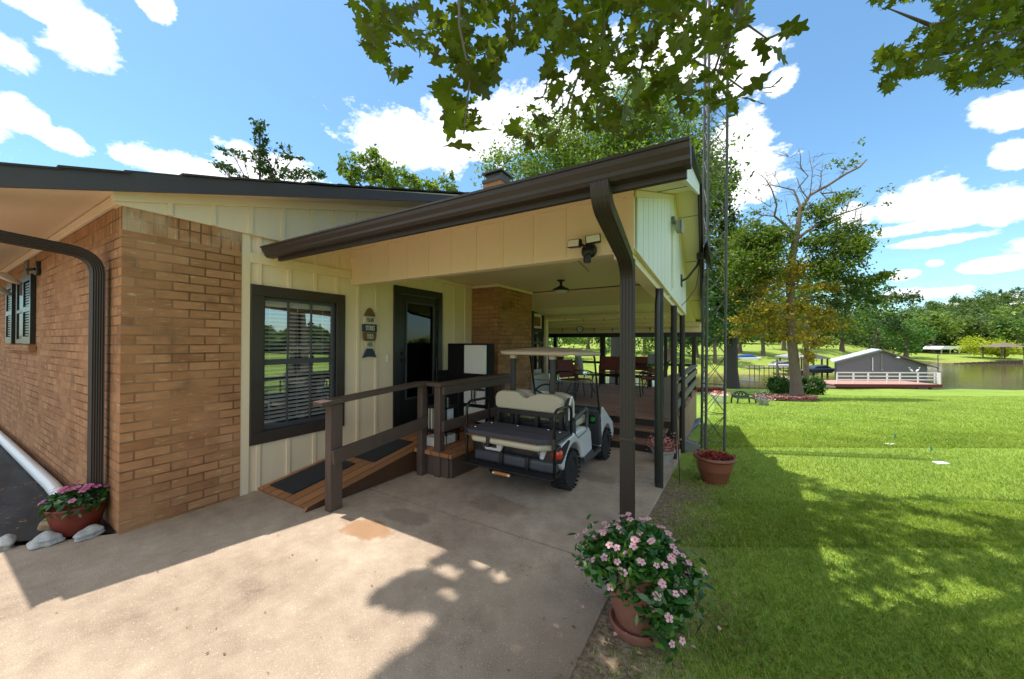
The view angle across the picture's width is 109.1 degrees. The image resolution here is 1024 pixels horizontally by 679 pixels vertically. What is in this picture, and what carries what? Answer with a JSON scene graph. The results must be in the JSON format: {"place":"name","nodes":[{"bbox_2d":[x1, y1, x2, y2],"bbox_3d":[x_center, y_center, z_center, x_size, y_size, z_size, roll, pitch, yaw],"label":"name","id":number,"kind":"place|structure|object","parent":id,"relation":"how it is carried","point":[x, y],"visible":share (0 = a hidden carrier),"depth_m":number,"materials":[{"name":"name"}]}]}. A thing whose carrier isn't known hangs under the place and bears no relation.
{"place":"outdoors","nodes":[
{"label":"outdoors","id":0,"kind":"place"},
{"bbox_2d":[0,447,680,678],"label":"driveway","id":1,"kind":"structure","parent":0,"point":[113,601],"depth_m":2.43,"materials":[{"name":"concrete"}]},
{"bbox_2d":[0,534,16,550],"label":"edging stone","id":2,"kind":"object","parent":1,"relation":"on","point":[7,541],"visible":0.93,"depth_m":2.87,"materials":[{"name":"stone"}]},
{"bbox_2d":[26,530,65,549],"bbox_3d":[-3.766,1.614,2.945,0.172,0.125,0.191,0,0,31],"label":"edging stone","id":3,"kind":"object","parent":1,"relation":"on","point":[48,538],"visible":0.95,"depth_m":2.91,"materials":[{"name":"stone"}]},
{"bbox_2d":[72,524,104,542],"bbox_3d":[-3.540,1.617,3.052,0.128,0.110,0.184,0,0,31],"label":"edging stone","id":4,"kind":"object","parent":1,"relation":"on","point":[91,531],"visible":0.99,"depth_m":3.03,"materials":[{"name":"stone"}]},
{"bbox_2d":[257,414,507,512],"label":"wheelchair ramp","id":5,"kind":"structure","parent":1,"relation":"on","point":[359,475],"depth_m":4.41,"materials":[{"name":"brown wood"}]},
{"bbox_2d":[270,460,354,493],"bbox_3d":[-2.302,1.563,4.245,0.450,0.118,0.740,0,0,31],"label":"ramp mat","id":6,"kind":"object","parent":5,"relation":"on","point":[301,480],"visible":0.71,"depth_m":4.12,"materials":[{"name":"black rubber"}]},
{"bbox_2d":[355,439,412,461],"bbox_3d":[-1.752,1.451,4.861,0.530,0.103,0.640,0,0,31],"label":"ramp mat","id":7,"kind":"object","parent":5,"relation":"on","point":[376,454],"visible":0.64,"depth_m":4.76,"materials":[{"name":"black rubber"}]},
{"bbox_2d":[313,373,509,512],"bbox_3d":[-0.965,1.124,4.671,0.387,1.186,3.031,0,0,31],"label":"porch railing","id":8,"kind":"object","parent":5,"relation":"on","point":[337,453],"visible":0.86,"depth_m":4.31,"materials":[{"name":"brown wood"}]},
{"bbox_2d":[427,432,454,446],"bbox_3d":[-0.967,1.335,4.891,0.250,0.114,0.350,0,0,31],"label":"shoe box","id":9,"kind":"object","parent":5,"relation":"on","point":[450,438],"visible":0.38,"depth_m":4.83,"materials":[{"name":"white cardboard"}]},
{"bbox_2d":[427,390,459,443],"bbox_3d":[-0.954,1.044,5.020,0.360,0.690,0.280,0,0,31],"label":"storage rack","id":10,"kind":"object","parent":5,"relation":"on","point":[448,411],"visible":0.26,"depth_m":4.96,"materials":[{"name":"metal"}]},
{"bbox_2d":[439,370,447,396],"bbox_3d":[-1.117,0.975,6.570,0.180,0.853,0.420,0,0,31],"label":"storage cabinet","id":11,"kind":"object","parent":5,"relation":"on","point":[443,375],"visible":0.22,"depth_m":6.39,"materials":[{"name":"black"}]},
{"bbox_2d":[462,347,613,490],"bbox_3d":[0.541,0.928,4.908,1.182,1.647,2.480,0,-2,31],"label":"golf cart","id":12,"kind":"object","parent":1,"relation":"on","point":[551,436],"visible":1,"depth_m":4.22,"materials":[{"name":"white paint"}]},
{"bbox_2d":[646,432,680,465],"bbox_3d":[2.167,1.555,5.254,0.536,0.444,0.510,0,0,31],"label":"flower pot","id":13,"kind":"object","parent":1,"relation":"on","point":[669,451],"visible":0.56,"depth_m":5.13,"materials":[{"name":"white ceramic"}]},
{"bbox_2d":[451,426,463,432],"bbox_3d":[-0.893,1.351,5.516,0.280,0.057,0.400,0,0,31],"label":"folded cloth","id":14,"kind":"object","parent":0,"point":[461,428],"visible":0.13,"depth_m":5.46,"materials":[{"name":"black fabric"}]},
{"bbox_2d":[448,343,493,423],"bbox_3d":[-0.730,0.732,6.203,0.840,1.330,0.300,0,0,31],"label":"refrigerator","id":15,"kind":"object","parent":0,"point":[468,360],"visible":0.5,"depth_m":6.07,"materials":[{"name":"black metal"}]},
{"bbox_2d":[0,0,1023,313],"label":"sky","id":16,"kind":"structure","parent":0,"point":[154,86],"materials":[{"name":"blue"}]},
{"bbox_2d":[14,306,1023,678],"bbox_3d":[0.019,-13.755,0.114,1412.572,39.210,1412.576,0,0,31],"label":"lawn","id":17,"kind":"structure","parent":0,"point":[592,658],"depth_m":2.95,"materials":[{"name":"green plant"}]},
{"bbox_2d":[0,433,115,541],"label":"planting bed","id":18,"kind":"object","parent":17,"relation":"on","point":[18,476],"visible":0.56,"depth_m":3.70,"materials":[{"name":"black fabric"}]},
{"bbox_2d":[0,430,62,494],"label":"drain pipe","id":19,"kind":"object","parent":18,"relation":"on","point":[48,482],"visible":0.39,"depth_m":4.42,"materials":[{"name":"white plastic"}]},
{"bbox_2d":[37,518,50,530],"bbox_3d":[-4.019,1.603,3.185,0.152,0.107,0.181,0,0,-24],"label":"tan stone","id":20,"kind":"object","parent":18,"relation":"on","point":[43,526],"visible":0.23,"depth_m":3.12,"materials":[{"name":"stone"}]},
{"bbox_2d":[37,478,110,536],"bbox_3d":[-3.732,1.429,3.133,0.476,0.416,0.436,0,0,31],"label":"flower pot","id":21,"kind":"object","parent":18,"relation":"on","point":[67,512],"visible":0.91,"depth_m":3.03,"materials":[{"name":"brown ceramic"}]},
{"bbox_2d":[208,117,327,181],"bbox_3d":[-16.082,-5.661,24.017,7.562,18.418,2.285,0,0,-3],"label":"thin tree","id":22,"kind":"object","parent":17,"relation":"on","point":[262,153],"visible":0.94,"depth_m":23.92,"materials":[{"name":"green plant"}]},
{"bbox_2d":[0,162,547,534],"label":"brick house","id":23,"kind":"structure","parent":17,"relation":"on","point":[173,345],"depth_m":3.91,"materials":[{"name":"beige paint"}]},
{"bbox_2d":[2,273,35,350],"bbox_3d":[-7.524,-0.391,5.546,2.400,1.100,0.068,0,0,31],"label":"window","id":24,"kind":"structure","parent":23,"relation":"in","point":[20,306],"depth_m":5.41,"materials":[{"name":"brown paint"}]},
{"bbox_2d":[0,261,40,295],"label":"security light","id":25,"kind":"object","parent":23,"relation":"attached to","point":[13,279],"visible":1,"depth_m":4.82,"materials":[{"name":"black paint"}]},
{"bbox_2d":[249,284,344,445],"bbox_3d":[-2.611,0.280,4.474,0.157,1.764,1.140,0,0,31],"label":"window","id":26,"kind":"structure","parent":23,"relation":"in","point":[261,296],"depth_m":4.37,"materials":[{"name":"brown paint"}]},
{"bbox_2d":[362,308,376,357],"bbox_3d":[-2.052,-0.097,5.256,0.031,0.721,0.238,0,0,31],"label":"fish sign","id":27,"kind":"object","parent":23,"relation":"attached to","point":[369,337],"visible":1,"depth_m":5.24,"materials":[{"name":"wood"}]},
{"bbox_2d":[393,285,442,427],"bbox_3d":[-1.560,0.292,6.130,0.126,2.275,1.109,0,0,31],"label":"porch door","id":28,"kind":"structure","parent":23,"relation":"in","point":[404,408],"depth_m":5.89,"materials":[{"name":"black paint"}]},
{"bbox_2d":[532,311,543,372],"bbox_3d":[0.693,0.285,9.949,0.070,2.144,0.710,0,0,31],"label":"patio door","id":29,"kind":"structure","parent":23,"relation":"in","point":[537,319],"depth_m":9.95,"materials":[{"name":"black paint"}]},
{"bbox_2d":[0,465,776,678],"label":"leaf litter","id":30,"kind":"object","parent":17,"relation":"on","point":[631,661],"visible":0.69,"depth_m":2.31,"materials":[{"name":"plant"}]},
{"bbox_2d":[335,144,462,191],"bbox_3d":[-8.050,-5.104,26.057,9.103,17.987,4.110,0,0,9],"label":"leafy tree","id":31,"kind":"object","parent":17,"relation":"on","point":[383,169],"visible":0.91,"depth_m":25.56,"materials":[{"name":"green plant"}]},
{"bbox_2d":[260,136,704,521],"bbox_3d":[0.843,-0.074,7.166,5.545,4.277,9.251,0,0,31],"label":"patio cover","id":32,"kind":"object","parent":17,"relation":"on","point":[520,233],"visible":0.91,"depth_m":3.77,"materials":[{"name":"beige paint"}]},
{"bbox_2d":[552,279,568,291],"bbox_3d":[0.894,-0.977,6.650,0.310,0.215,0.310,0,0,31],"label":"barn light","id":33,"kind":"object","parent":32,"relation":"hanging from","point":[560,288],"visible":1,"depth_m":6.58,"materials":[{"name":"black paint"}]},
{"bbox_2d":[576,326,582,332],"bbox_3d":[2.005,-0.301,10.746,0.200,0.200,0.050,0,0,31],"label":"wall clock","id":34,"kind":"object","parent":32,"relation":"attached to","point":[579,329],"depth_m":10.73,"materials":[{"name":"black paint"}]},
{"bbox_2d":[567,234,600,262],"bbox_3d":[0.652,-0.800,3.259,0.311,0.237,0.138,0,0,31],"label":"security light","id":35,"kind":"object","parent":32,"relation":"attached to","point":[589,251],"visible":1,"depth_m":3.23,"materials":[{"name":"black paint"}]},
{"bbox_2d":[533,284,639,292],"bbox_3d":[1.732,-1.062,7.525,2.972,0.025,0.114,0,0,31],"label":"ceiling cable","id":36,"kind":"object","parent":32,"relation":"attached to","point":[584,288],"visible":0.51,"depth_m":7.61,"materials":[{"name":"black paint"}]},
{"bbox_2d":[667,216,683,297],"bbox_3d":[2.304,-1.145,5.113,0.416,1.169,0.180,1,0,-39],"label":"electrical conduit","id":37,"kind":"object","parent":32,"relation":"attached to","point":[678,226],"visible":0.97,"depth_m":5.15,"materials":[{"name":"grey metal"}]},
{"bbox_2d":[681,238,712,304],"bbox_3d":[3.185,-1.153,6.259,0.468,1.158,0.590,0,0,31],"label":"antenna mast bracket","id":38,"kind":"object","parent":32,"relation":"attached to","point":[705,255],"visible":0.97,"depth_m":6.16,"materials":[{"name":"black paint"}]},
{"bbox_2d":[548,337,586,356],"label":"tree","id":39,"kind":"object","parent":17,"relation":"on","point":[551,342],"visible":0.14,"depth_m":64.38,"materials":[{"name":"green plant"}]},
{"bbox_2d":[344,0,809,151],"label":"oak tree","id":40,"kind":"object","parent":17,"relation":"on","point":[551,22],"visible":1,"depth_m":1.81,"materials":[{"name":"green plant"}]},
{"bbox_2d":[561,337,610,349],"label":"tree","id":41,"kind":"object","parent":17,"relation":"on","point":[587,342],"visible":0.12,"depth_m":77.80,"materials":[{"name":"green plant"}]},
{"bbox_2d":[469,53,759,383],"bbox_3d":[8.086,-9.095,29.707,23.729,27.212,13.176,0,0,1],"label":"oak tree","id":42,"kind":"object","parent":17,"relation":"on","point":[579,150],"visible":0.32,"depth_m":28.21,"materials":[{"name":"green plant"}]},
{"bbox_2d":[590,337,649,355],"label":"tree","id":43,"kind":"object","parent":17,"relation":"on","point":[609,345],"visible":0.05,"depth_m":60.99,"materials":[{"name":"green plant"}]},
{"bbox_2d":[549,381,696,452],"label":"deck","id":44,"kind":"structure","parent":17,"relation":"on","point":[609,397],"depth_m":7.66,"materials":[{"name":"brown wood"}]},
{"bbox_2d":[531,372,548,393],"bbox_3d":[0.521,1.100,9.021,0.500,0.500,0.830,0,0,31],"label":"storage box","id":45,"kind":"object","parent":44,"relation":"on","point":[545,376],"visible":0.34,"depth_m":8.86,"materials":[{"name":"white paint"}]},
{"bbox_2d":[548,356,563,384],"bbox_3d":[1.140,0.924,11.012,0.592,0.884,0.656,0,0,-29],"label":"patio chair","id":46,"kind":"object","parent":44,"relation":"on","point":[560,357],"visible":0.15,"depth_m":10.80,"materials":[{"name":"red fabric"}]},
{"bbox_2d":[556,359,592,399],"bbox_3d":[1.439,0.909,8.483,0.592,0.884,0.656,1,0,-39],"label":"patio chair","id":47,"kind":"object","parent":44,"relation":"on","point":[564,368],"visible":0.86,"depth_m":8.55,"materials":[{"name":"red fabric"}]},
{"bbox_2d":[566,371,598,395],"bbox_3d":[1.720,1.094,9.105,0.876,0.532,0.876,0,0,31],"label":"patio table","id":48,"kind":"object","parent":44,"relation":"on","point":[584,373],"visible":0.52,"depth_m":9.01,"materials":[{"name":"black glass"}]},
{"bbox_2d":[599,356,619,387],"bbox_3d":[2.830,0.927,10.554,0.592,0.884,0.656,0,0,16],"label":"patio chair","id":49,"kind":"object","parent":44,"relation":"on","point":[609,362],"visible":0.92,"depth_m":10.76,"materials":[{"name":"red fabric"}]},
{"bbox_2d":[548,360,697,419],"bbox_3d":[1.904,1.127,9.207,4.690,1.059,4.600,0,0,31],"label":"deck railing","id":50,"kind":"object","parent":44,"relation":"on","point":[691,378],"visible":0.52,"depth_m":7.73,"materials":[{"name":"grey wood"}]},
{"bbox_2d":[635,356,651,388],"bbox_3d":[3.704,0.930,10.573,0.593,0.884,0.656,0,0,33],"label":"patio chair","id":51,"kind":"object","parent":44,"relation":"on","point":[641,360],"visible":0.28,"depth_m":10.75,"materials":[{"name":"red fabric"}]},
{"bbox_2d":[648,354,653,363],"bbox_3d":[3.764,0.683,9.599,0.320,1.364,0.240,0,0,31],"label":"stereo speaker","id":52,"kind":"object","parent":44,"relation":"on","point":[650,358],"visible":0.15,"depth_m":9.54},
{"bbox_2d":[640,373,663,387],"bbox_3d":[3.936,1.159,10.180,0.676,0.431,0.676,0,0,31],"label":"patio table","id":53,"kind":"object","parent":44,"relation":"on","point":[649,376],"visible":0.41,"depth_m":10.16,"materials":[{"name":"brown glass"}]},
{"bbox_2d":[646,364,663,373],"bbox_3d":[3.973,0.780,10.143,0.526,0.332,0.524,0,0,7],"label":"potted plant","id":54,"kind":"object","parent":53,"relation":"on","point":[652,367],"visible":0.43,"depth_m":10.12,"materials":[{"name":"green ceramic"}]},
{"bbox_2d":[639,359,669,396],"bbox_3d":[3.396,0.917,8.658,0.656,0.884,0.593,0,0,26],"label":"patio chair","id":55,"kind":"object","parent":44,"relation":"on","point":[652,378],"visible":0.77,"depth_m":8.53,"materials":[{"name":"black metal"}]},
{"bbox_2d":[567,512,715,662],"bbox_3d":[0.714,1.361,2.088,0.793,0.628,0.642,0,0,31],"label":"flower pot","id":56,"kind":"object","parent":17,"relation":"on","point":[651,601],"visible":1,"depth_m":1.96,"materials":[{"name":"ceramic"}]},
{"bbox_2d":[635,337,653,354],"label":"tree","id":57,"kind":"object","parent":17,"relation":"on","point":[648,349],"visible":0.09,"depth_m":69.98,"materials":[{"name":"green plant"}]},
{"bbox_2d":[581,605,721,653],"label":"fallen petals","id":58,"kind":"object","parent":17,"relation":"on","point":[693,646],"visible":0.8,"depth_m":2.04,"materials":[{"name":"pink plant"}]},
{"bbox_2d":[653,337,698,361],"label":"tree","id":59,"kind":"object","parent":17,"relation":"on","point":[688,343],"visible":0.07,"depth_m":62.92,"materials":[{"name":"green plant"}]},
{"bbox_2d":[676,419,679,483],"bbox_3d":[2.106,1.429,4.617,0.018,0.821,0.054,0,0,-33],"label":"plant stake","id":60,"kind":"object","parent":17,"relation":"on","point":[678,452],"visible":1,"depth_m":4.61,"materials":[{"name":"black paint"}]},
{"bbox_2d":[685,438,700,451],"bbox_3d":[3.240,1.942,6.712,0.379,0.282,0.277,0,0,11],"label":"splash block","id":61,"kind":"object","parent":17,"relation":"on","point":[691,445],"depth_m":6.58,"materials":[{"name":"grey concrete"}]},
{"bbox_2d":[687,418,699,437],"bbox_3d":[4.424,2.156,8.952,0.163,0.251,2.794,0,0,33],"label":"drain pipe","id":62,"kind":"object","parent":17,"relation":"on","point":[696,423],"visible":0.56,"depth_m":9.27,"materials":[{"name":"blue plastic"}]},
{"bbox_2d":[677,308,717,357],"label":"tree","id":63,"kind":"object","parent":17,"relation":"on","point":[697,351],"visible":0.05,"depth_m":67.89,"materials":[{"name":"green plant"}]},
{"bbox_2d":[686,387,726,392],"bbox_3d":[14.643,3.858,27.528,2.804,0.505,1.144,0,0,0],"label":"flower bed","id":64,"kind":"object","parent":17,"relation":"on","point":[712,389],"visible":0.45,"depth_m":27.25,"materials":[{"name":"plant"}]},
{"bbox_2d":[700,0,728,451],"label":"lattice tower","id":65,"kind":"structure","parent":17,"relation":"on","point":[704,369],"depth_m":6.60,"materials":[{"name":"metal"}]},
{"bbox_2d":[693,447,736,484],"bbox_3d":[2.643,1.634,4.752,0.523,0.442,0.500,0,0,-10],"label":"flower pot","id":66,"kind":"object","parent":17,"relation":"on","point":[715,467],"visible":0.99,"depth_m":4.62,"materials":[{"name":"brown ceramic"}]},
{"bbox_2d":[709,390,731,402],"bbox_3d":[10.068,2.769,17.727,1.216,0.620,1.112,0,0,4],"label":"flower pot","id":67,"kind":"object","parent":17,"relation":"on","point":[719,399],"visible":0.66,"depth_m":17.51,"materials":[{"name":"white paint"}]},
{"bbox_2d":[704,304,745,363],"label":"tree","id":68,"kind":"object","parent":17,"relation":"on","point":[714,351],"visible":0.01,"depth_m":61.82,"materials":[{"name":"green plant"}]},
{"bbox_2d":[696,148,784,388],"bbox_3d":[20.933,-6.611,35.382,10.722,23.356,8.592,0,0,-5],"label":"oak tree","id":69,"kind":"object","parent":17,"relation":"on","point":[733,382],"visible":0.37,"depth_m":34.48,"materials":[{"name":"green plant"}]},
{"bbox_2d":[738,355,761,359],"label":"boat","id":70,"kind":"object","parent":17,"relation":"on","point":[746,357],"visible":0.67,"depth_m":65.35,"materials":[{"name":"white paint"}]},
{"bbox_2d":[738,295,772,352],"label":"tree","id":71,"kind":"object","parent":17,"relation":"on","point":[739,347],"visible":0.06,"depth_m":73.67,"materials":[{"name":"green plant"}]},
{"bbox_2d":[738,280,785,355],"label":"tree","id":72,"kind":"object","parent":17,"relation":"on","point":[763,352],"visible":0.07,"depth_m":69.67,"materials":[{"name":"green plant"}]},
{"bbox_2d":[751,386,775,405],"bbox_3d":[11.303,2.568,16.395,0.953,0.930,0.818,0,0,31],"label":"flower pot","id":73,"kind":"object","parent":17,"relation":"on","point":[764,400],"visible":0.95,"depth_m":16.32,"materials":[{"name":"grey stone"}]},
{"bbox_2d":[760,374,789,393],"bbox_3d":[19.207,3.280,26.270,2.148,1.719,2.345,0,0,31],"label":"shrub","id":74,"kind":"object","parent":17,"relation":"on","point":[777,385],"visible":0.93,"depth_m":25.93,"materials":[{"name":"green plant"}]},
{"bbox_2d":[776,359,777,375],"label":"wooden post","id":75,"kind":"object","parent":17,"relation":"on","point":[776,367],"visible":0.66,"depth_m":49.57,"materials":[{"name":"grey wood"}]},
{"bbox_2d":[768,361,788,366],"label":"boat","id":76,"kind":"object","parent":17,"relation":"on","point":[780,363],"visible":0.45,"depth_m":53.41,"materials":[{"name":"white paint"}]},
{"bbox_2d":[752,393,819,400],"bbox_3d":[15.011,3.182,20.094,3.202,0.526,3.179,0,0,31],"label":"flower bed","id":77,"kind":"object","parent":17,"relation":"on","point":[785,397],"visible":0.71,"depth_m":19.06,"materials":[{"name":"red plant"}]},
{"bbox_2d":[560,287,1023,352],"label":"forest","id":78,"kind":"object","parent":17,"relation":"on","point":[988,302],"visible":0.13,"depth_m":181.37,"materials":[{"name":"green plant"}]},
{"bbox_2d":[765,262,824,350],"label":"tree","id":79,"kind":"object","parent":17,"relation":"on","point":[783,347],"visible":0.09,"depth_m":77.04,"materials":[{"name":"green plant"}]},
{"bbox_2d":[781,376,835,387],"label":"dock walkway","id":80,"kind":"structure","parent":17,"relation":"on","point":[830,386],"depth_m":35.27,"materials":[{"name":"red wood"}]},
{"bbox_2d":[717,137,908,397],"bbox_3d":[16.517,-4.034,21.102,10.627,15.244,5.095,0,0,-11],"label":"dying tree","id":81,"kind":"object","parent":17,"relation":"on","point":[757,247],"visible":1,"depth_m":20.43,"materials":[{"name":"green plant"}]},
{"bbox_2d":[785,271,841,388],"bbox_3d":[29.211,-1.304,35.506,4.547,12.801,4.390,0,0,31],"label":"shore tree","id":82,"kind":"object","parent":17,"relation":"on","point":[806,366],"visible":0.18,"depth_m":35.35,"materials":[{"name":"green plant"}]},
{"bbox_2d":[802,375,828,394],"bbox_3d":[20.924,3.230,25.373,1.907,1.728,1.868,0,0,-19],"label":"shrub","id":83,"kind":"object","parent":17,"relation":"on","point":[819,384],"visible":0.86,"depth_m":24.98,"materials":[{"name":"green plant"}]},
{"bbox_2d":[797,270,866,349],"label":"tree","id":84,"kind":"object","parent":17,"relation":"on","point":[845,311],"visible":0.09,"depth_m":79.59,"materials":[{"name":"green plant"}]},
{"bbox_2d":[808,285,897,351],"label":"tree","id":85,"kind":"object","parent":17,"relation":"on","point":[856,327],"visible":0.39,"depth_m":82.40,"materials":[{"name":"green plant"}]},
{"bbox_2d":[844,285,924,350],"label":"tree","id":86,"kind":"object","parent":17,"relation":"on","point":[904,297],"visible":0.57,"depth_m":88.33,"materials":[{"name":"green plant"}]},
{"bbox_2d":[877,306,941,357],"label":"tree","id":87,"kind":"object","parent":17,"relation":"on","point":[921,335],"visible":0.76,"depth_m":97.19,"materials":[{"name":"green plant"}]},
{"bbox_2d":[900,309,968,352],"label":"tree","id":88,"kind":"object","parent":17,"relation":"on","point":[935,319],"visible":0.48,"depth_m":114.72,"materials":[{"name":"green plant"}]},
{"bbox_2d":[932,461,949,464],"bbox_3d":[6.744,1.954,5.728,0.180,0.051,0.100,0,0,0],"label":"valve box","id":89,"kind":"object","parent":17,"relation":"on","point":[942,462],"visible":0.68,"depth_m":5.71,"materials":[{"name":"white paint"}]},
{"bbox_2d":[867,0,1023,96],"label":"maple tree","id":90,"kind":"object","parent":17,"relation":"on","point":[946,35],"visible":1,"depth_m":2.41,"materials":[{"name":"green plant"}]},
{"bbox_2d":[923,346,968,354],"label":"pavilion","id":91,"kind":"structure","parent":17,"relation":"on","point":[940,347],"depth_m":109.65,"materials":[{"name":"white paint"}]},
{"bbox_2d":[935,310,988,352],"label":"tree","id":92,"kind":"object","parent":17,"relation":"on","point":[955,318],"visible":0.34,"depth_m":119.64,"materials":[{"name":"green plant"}]},
{"bbox_2d":[959,311,1006,343],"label":"tree","id":93,"kind":"object","parent":17,"relation":"on","point":[983,319],"visible":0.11,"depth_m":123.65,"materials":[{"name":"green plant"}]},
{"bbox_2d":[948,333,1022,358],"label":"willow bush","id":94,"kind":"object","parent":17,"relation":"on","point":[971,347],"visible":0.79,"depth_m":97.65,"materials":[{"name":"green plant"}]},
{"bbox_2d":[954,360,1023,363],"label":"bulkhead wall","id":95,"kind":"structure","parent":17,"relation":"on","point":[1007,362],"depth_m":83.87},
{"bbox_2d":[973,347,1022,357],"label":"willow bush","id":96,"kind":"object","parent":17,"relation":"on","point":[998,351],"visible":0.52,"depth_m":95.97,"materials":[{"name":"green plant"}]},
{"bbox_2d":[975,298,1023,353],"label":"tree","id":97,"kind":"object","parent":17,"relation":"on","point":[1000,327],"visible":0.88,"depth_m":112.74,"materials":[{"name":"green plant"}]},
{"bbox_2d":[980,343,1023,358],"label":"gazebo","id":98,"kind":"object","parent":17,"relation":"on","point":[1002,345],"visible":1,"depth_m":91.15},
{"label":"paving slab","id":99,"kind":"object","parent":17,"relation":"on","visible":0},
{"bbox_2d":[730,391,756,403],"bbox_3d":[11.029,2.779,17.362,0.963,0.617,0.565,0,0,0],"label":"garden bench","id":100,"kind":"object","parent":99,"relation":"on","point":[738,396],"visible":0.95,"depth_m":17.56,"materials":[{"name":"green metal"}]},
{"bbox_2d":[573,364,578,372],"bbox_3d":[1.619,0.732,9.168,0.160,0.200,0.160,0,0,31],"label":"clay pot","id":101,"kind":"object","parent":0,"point":[576,367],"visible":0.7,"depth_m":9.11,"materials":[{"name":"red ceramic"}]},
{"bbox_2d":[575,356,583,372],"bbox_3d":[1.713,0.563,9.279,0.245,0.579,0.194,0,0,31],"label":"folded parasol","id":102,"kind":"object","parent":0,"point":[578,360],"visible":0.68,"depth_m":9.20,"materials":[{"name":"grey fabric"}]},
{"bbox_2d":[549,363,1023,389],"bbox_3d":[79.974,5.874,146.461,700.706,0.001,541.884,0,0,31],"label":"lake","id":103,"kind":"structure","parent":0,"point":[987,376],"depth_m":48.14,"materials":[{"name":"liquid"}]},
{"bbox_2d":[741,365,788,376],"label":"pier","id":104,"kind":"structure","parent":103,"relation":"in","point":[773,367],"depth_m":49.94,"materials":[{"name":"grey wood"}]},
{"bbox_2d":[775,353,829,374],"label":"boat slip","id":105,"kind":"object","parent":103,"relation":"in","point":[802,356],"visible":0.2,"depth_m":52.19,"materials":[{"name":"white metal"}]},
{"bbox_2d":[809,364,833,372],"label":"boat","id":106,"kind":"object","parent":103,"relation":"on","point":[820,368],"visible":0.77,"depth_m":49.40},
{"bbox_2d":[824,372,941,388],"bbox_3d":[38.917,4.545,39.331,11.872,2.190,4.180,0,0,0],"label":"dock","id":107,"kind":"object","parent":103,"relation":"on","point":[876,383],"visible":0.82,"depth_m":38.44,"materials":[{"name":"white paint"}]},
{"bbox_2d":[830,348,938,382],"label":"boathouse","id":108,"kind":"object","parent":103,"relation":"on","point":[873,360],"visible":0.94,"depth_m":41.48,"materials":[{"name":"wood"}]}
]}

